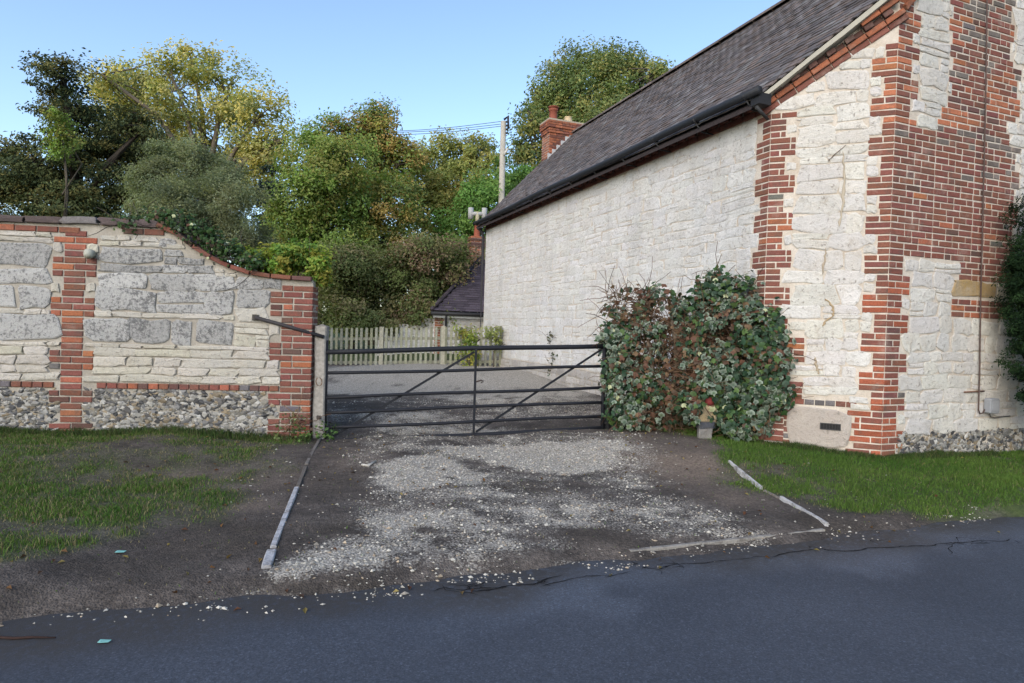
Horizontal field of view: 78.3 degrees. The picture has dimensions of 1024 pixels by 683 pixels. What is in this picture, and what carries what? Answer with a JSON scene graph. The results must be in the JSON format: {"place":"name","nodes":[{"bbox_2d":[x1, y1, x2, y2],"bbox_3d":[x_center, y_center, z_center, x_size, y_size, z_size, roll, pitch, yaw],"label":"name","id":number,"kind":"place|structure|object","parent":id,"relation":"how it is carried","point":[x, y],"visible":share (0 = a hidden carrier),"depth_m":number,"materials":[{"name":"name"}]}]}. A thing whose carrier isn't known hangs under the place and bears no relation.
{"place":"outdoors","nodes":[
{"label":"outdoors","id":0,"kind":"place"},
{"bbox_2d":[0,0,780,308],"label":"sky","id":1,"kind":"structure","parent":0,"point":[445,63],"materials":[{"name":"blue"}]},
{"bbox_2d":[0,328,1023,621],"bbox_3d":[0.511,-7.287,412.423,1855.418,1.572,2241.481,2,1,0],"label":"ground","id":2,"kind":"structure","parent":0,"point":[108,578],"depth_m":5.15,"materials":[{"name":"soil"}]},
{"bbox_2d":[35,106,90,216],"bbox_3d":[-12.188,-2.955,17.142,1.201,6.673,1.049,2,1,0],"label":"tree","id":3,"kind":"object","parent":2,"relation":"on","point":[57,129],"visible":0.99,"depth_m":17.00,"materials":[{"name":"green plant"}]},
{"bbox_2d":[0,47,185,219],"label":"dark yew","id":4,"kind":"object","parent":2,"relation":"on","point":[27,178],"visible":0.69,"depth_m":18.05,"materials":[{"name":"green plant"}]},
{"bbox_2d":[0,215,317,437],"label":"garden wall","id":5,"kind":"structure","parent":2,"relation":"on","point":[108,328],"depth_m":7.14,"materials":[{"name":"stone"}]},
{"bbox_2d":[87,200,272,290],"bbox_3d":[-3.708,-1.091,7.253,1.877,1.023,0.675,2,1,-8],"label":"wall ivy","id":6,"kind":"object","parent":5,"relation":"on","point":[211,236],"depth_m":7.17,"materials":[{"name":"green plant"}]},
{"bbox_2d":[252,314,323,338],"bbox_3d":[-2.613,-0.173,7.357,0.810,0.262,0.074,2,1,-10],"label":"iron stay","id":7,"kind":"object","parent":5,"relation":"attached to","point":[256,317],"visible":1,"depth_m":7.33,"materials":[{"name":"black metal"}]},
{"bbox_2d":[73,34,304,251],"bbox_3d":[-13.798,-6.808,27.276,10.836,13.759,6.542,2,1,0],"label":"yellowing tree","id":8,"kind":"object","parent":2,"relation":"on","point":[239,109],"visible":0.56,"depth_m":26.30,"materials":[{"name":"green plant"}]},
{"bbox_2d":[107,131,282,256],"bbox_3d":[-6.234,-1.730,12.462,3.445,4.984,2.616,2,1,0],"label":"grey bush","id":9,"kind":"object","parent":2,"relation":"on","point":[206,180],"visible":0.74,"depth_m":12.03,"materials":[{"name":"green plant"}]},
{"bbox_2d":[248,162,293,242],"bbox_3d":[-8.819,-3.155,23.044,2.061,6.935,2.709,2,1,0],"label":"dark conifer","id":10,"kind":"object","parent":2,"relation":"on","point":[264,169],"visible":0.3,"depth_m":22.74,"materials":[{"name":"green plant"}]},
{"bbox_2d":[227,238,336,287],"bbox_3d":[-2.814,0.032,7.614,1.310,2.584,0.613,2,1,0],"label":"bush","id":11,"kind":"object","parent":2,"relation":"on","point":[291,259],"visible":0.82,"depth_m":7.49,"materials":[{"name":"green plant"}]},
{"bbox_2d":[254,387,329,440],"bbox_3d":[-2.538,0.919,7.315,0.641,0.860,0.646,3,1,34],"label":"pillar weed","id":12,"kind":"object","parent":2,"relation":"on","point":[299,426],"visible":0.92,"depth_m":7.25,"materials":[{"name":"green plant"}]},
{"bbox_2d":[293,421,337,441],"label":"base weeds","id":13,"kind":"object","parent":2,"relation":"on","point":[323,434],"visible":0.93,"depth_m":7.32,"materials":[{"name":"green plant"}]},
{"bbox_2d":[312,324,329,438],"bbox_3d":[-2.292,0.637,7.494,0.148,1.694,0.226,2,1,0],"label":"gate post","id":14,"kind":"object","parent":2,"relation":"on","point":[318,411],"visible":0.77,"depth_m":7.47,"materials":[{"name":"grey paint"}]},
{"bbox_2d":[252,111,390,324],"bbox_3d":[-6.364,-3.966,21.907,5.395,8.703,5.324,2,1,0],"label":"green tree","id":15,"kind":"object","parent":2,"relation":"on","point":[320,179],"visible":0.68,"depth_m":20.55,"materials":[{"name":"green plant"}]},
{"bbox_2d":[295,238,428,348],"bbox_3d":[-4.646,-1.262,19.070,4.252,3.570,3.483,2,1,0],"label":"thicket shrub","id":16,"kind":"object","parent":2,"relation":"on","point":[351,293],"visible":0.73,"depth_m":18.26,"materials":[{"name":"green plant"}]},
{"bbox_2d":[361,460,375,466],"bbox_3d":[-1.401,1.202,6.208,0.094,0.036,0.159,2,1,24],"label":"pale stick","id":17,"kind":"object","parent":2,"relation":"on","point":[369,464],"visible":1,"depth_m":6.15,"materials":[{"name":"white wood"}]},
{"bbox_2d":[314,92,436,344],"bbox_3d":[-5.080,-4.444,24.045,4.901,9.559,5.349,2,1,0],"label":"russet tree","id":18,"kind":"object","parent":2,"relation":"on","point":[390,182],"visible":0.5,"depth_m":23.03,"materials":[{"name":"green plant"}]},
{"bbox_2d":[377,318,431,355],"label":"yard wall","id":19,"kind":"structure","parent":2,"relation":"on","point":[429,323],"depth_m":18.60,"materials":[{"name":"stone"}]},
{"bbox_2d":[328,326,502,366],"bbox_3d":[-2.514,0.241,16.044,4.870,1.537,0.110,2,1,0],"label":"picket fence","id":20,"kind":"object","parent":2,"relation":"on","point":[443,338],"visible":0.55,"depth_m":16.00,"materials":[{"name":"beige wood"}]},
{"bbox_2d":[378,229,485,336],"bbox_3d":[-2.501,-1.559,19.926,3.352,4.088,3.372,2,1,0],"label":"reddish shrub","id":21,"kind":"object","parent":2,"relation":"on","point":[457,259],"visible":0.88,"depth_m":18.86,"materials":[{"name":"green plant"}]},
{"bbox_2d":[434,285,459,311],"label":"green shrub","id":22,"kind":"object","parent":2,"relation":"on","point":[443,291],"visible":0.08,"depth_m":19.94,"materials":[{"name":"green plant"}]},
{"bbox_2d":[414,207,486,353],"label":"outbuilding","id":23,"kind":"structure","parent":2,"relation":"on","point":[467,301],"depth_m":19.13,"materials":[{"name":"stone"}]},
{"bbox_2d":[402,125,507,254],"bbox_3d":[-2.882,-4.701,27.872,5.246,9.968,5.147,2,1,0],"label":"tawny tree","id":24,"kind":"object","parent":2,"relation":"on","point":[439,188],"visible":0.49,"depth_m":27.19,"materials":[{"name":"green plant"}]},
{"bbox_2d":[453,323,481,365],"bbox_3d":[-1.129,0.179,15.867,0.773,1.317,0.759,2,1,0],"label":"shrub","id":25,"kind":"object","parent":2,"relation":"on","point":[466,341],"visible":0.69,"depth_m":15.79,"materials":[{"name":"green plant"}]},
{"bbox_2d":[427,154,534,277],"bbox_3d":[-1.132,-3.586,25.018,4.895,7.948,4.020,2,1,0],"label":"bright green tree","id":26,"kind":"object","parent":2,"relation":"on","point":[478,195],"visible":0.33,"depth_m":24.54,"materials":[{"name":"green plant"}]},
{"bbox_2d":[480,324,505,366],"bbox_3d":[-0.498,0.208,15.855,0.712,1.276,0.537,1,1,-35],"label":"fence weed","id":27,"kind":"object","parent":2,"relation":"on","point":[490,334],"visible":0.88,"depth_m":15.80,"materials":[{"name":"green plant"}]},
{"bbox_2d":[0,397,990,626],"bbox_3d":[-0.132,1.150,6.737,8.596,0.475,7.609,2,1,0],"label":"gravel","id":28,"kind":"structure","parent":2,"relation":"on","point":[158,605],"depth_m":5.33,"materials":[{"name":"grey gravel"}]},
{"bbox_2d":[0,424,1003,460],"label":"wall foot grass","id":29,"kind":"structure","parent":2,"relation":"on","point":[220,434],"depth_m":7.17,"materials":[{"name":"green plant"}]},
{"bbox_2d":[498,116,509,203],"bbox_3d":[-0.384,-4.047,23.916,0.340,8.932,0.320,2,1,0],"label":"utility pole","id":30,"kind":"object","parent":2,"relation":"on","point":[503,148],"visible":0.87,"depth_m":23.77,"materials":[{"name":"grey wood"}]},
{"bbox_2d":[390,124,499,132],"bbox_3d":[-3.781,-8.599,25.339,7.628,0.448,0.022,2,1,23],"label":"overhead wire","id":31,"kind":"object","parent":30,"relation":"attached to","point":[451,129],"visible":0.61,"depth_m":24.75,"materials":[{"name":"black paint"}]},
{"bbox_2d":[403,121,500,130],"bbox_3d":[-3.781,-8.653,25.338,7.626,0.386,0.022,2,1,23],"label":"overhead wire","id":32,"kind":"object","parent":30,"relation":"attached to","point":[451,127],"visible":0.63,"depth_m":24.73,"materials":[{"name":"black paint"}]},
{"bbox_2d":[403,126,500,134],"bbox_3d":[-3.781,-8.500,25.341,7.628,0.422,0.022,2,1,23],"label":"overhead wire","id":33,"kind":"object","parent":30,"relation":"attached to","point":[454,131],"visible":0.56,"depth_m":24.69,"materials":[{"name":"black paint"}]},
{"bbox_2d":[0,383,1023,617],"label":"grass","id":34,"kind":"structure","parent":2,"relation":"on","point":[993,475],"depth_m":5.89,"materials":[{"name":"green plant"}]},
{"bbox_2d":[0,408,1023,612],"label":"fallen leaves","id":35,"kind":"object","parent":2,"relation":"on","point":[260,559],"visible":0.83,"depth_m":4.93,"materials":[{"name":"beige plant"}]},
{"bbox_2d":[261,438,828,568],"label":"kerb","id":36,"kind":"structure","parent":2,"relation":"on","point":[268,559],"depth_m":4.62,"materials":[{"name":"concrete"}]},
{"bbox_2d":[506,34,675,168],"bbox_3d":[3.826,-7.903,32.017,8.876,16.540,7.215,2,1,0],"label":"oak tree","id":37,"kind":"object","parent":2,"relation":"on","point":[607,72],"visible":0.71,"depth_m":31.11,"materials":[{"name":"green plant"}]},
{"bbox_2d":[604,356,610,428],"bbox_3d":[1.263,0.832,8.318,0.103,1.290,0.078,1,1,-22],"label":"hinge post","id":38,"kind":"object","parent":2,"relation":"on","point":[607,425],"visible":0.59,"depth_m":8.29,"materials":[{"name":"black paint"}]},
{"bbox_2d":[325,340,605,438],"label":"field gate","id":39,"kind":"structure","parent":38,"relation":"attached to","point":[475,369],"depth_m":7.87,"materials":[{"name":"black metal"}]},
{"bbox_2d":[579,266,697,432],"bbox_3d":[1.775,0.146,8.116,1.844,2.465,1.051,2,1,12],"label":"ivy mound","id":40,"kind":"object","parent":2,"relation":"on","point":[619,338],"visible":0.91,"depth_m":8.08,"materials":[{"name":"green plant"}]},
{"bbox_2d":[696,397,716,438],"bbox_3d":[2.381,0.986,7.731,0.228,0.620,0.141,2,1,0],"label":"gnome","id":41,"kind":"object","parent":2,"relation":"on","point":[705,427],"visible":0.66,"depth_m":7.67,"materials":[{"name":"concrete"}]},
{"bbox_2d":[660,241,815,441],"bbox_3d":[2.777,0.100,7.870,1.889,2.654,1.304,2,1,0],"label":"ivy mound","id":42,"kind":"object","parent":2,"relation":"on","point":[717,309],"visible":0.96,"depth_m":7.60,"materials":[{"name":"green plant"}]},
{"bbox_2d":[473,0,1023,456],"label":"house","id":43,"kind":"structure","parent":2,"relation":"on","point":[821,160],"depth_m":7.61,"materials":[{"name":"brick"}]},
{"bbox_2d":[538,330,557,375],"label":"wall weed","id":44,"kind":"object","parent":43,"relation":"attached to","point":[548,340],"depth_m":13.18,"materials":[{"name":"green plant"}]},
{"bbox_2d":[964,390,984,392],"bbox_3d":[5.652,0.612,7.692,0.363,0.029,0.018,1,1,-21],"label":"iron rod","id":45,"kind":"object","parent":43,"relation":"attached to","point":[973,391],"visible":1,"depth_m":7.67,"materials":[{"name":"brown metal"}]},
{"bbox_2d":[978,0,987,413],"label":"wall cable","id":46,"kind":"object","parent":43,"relation":"attached to","point":[983,208],"depth_m":7.63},
{"bbox_2d":[984,398,1010,417],"bbox_3d":[6.068,0.832,7.816,0.495,0.255,0.086,1,1,-21],"label":"junction box","id":47,"kind":"object","parent":43,"relation":"attached to","point":[991,405],"visible":1,"depth_m":7.72,"materials":[{"name":"grey plastic"}]},
{"bbox_2d":[988,182,1023,411],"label":"clipped yew","id":48,"kind":"object","parent":2,"relation":"on","point":[1015,281],"visible":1,"depth_m":7.44,"materials":[{"name":"green plant"}]},
{"bbox_2d":[0,517,1023,682],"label":"road","id":49,"kind":"structure","parent":0,"point":[939,602],"depth_m":3.19,"materials":[{"name":"grey asphalt"}]},
{"bbox_2d":[0,636,55,639],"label":"fallen twig","id":50,"kind":"object","parent":49,"relation":"on","point":[15,638],"visible":1,"depth_m":2.93,"materials":[{"name":"brown wood"}]},
{"bbox_2d":[97,639,110,642],"bbox_3d":[-1.884,1.385,2.908,0.055,0.008,0.030,2,1,0],"label":"litter scrap","id":51,"kind":"object","parent":49,"relation":"on","point":[103,640],"visible":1,"depth_m":2.91,"materials":[{"name":"teal plastic"}]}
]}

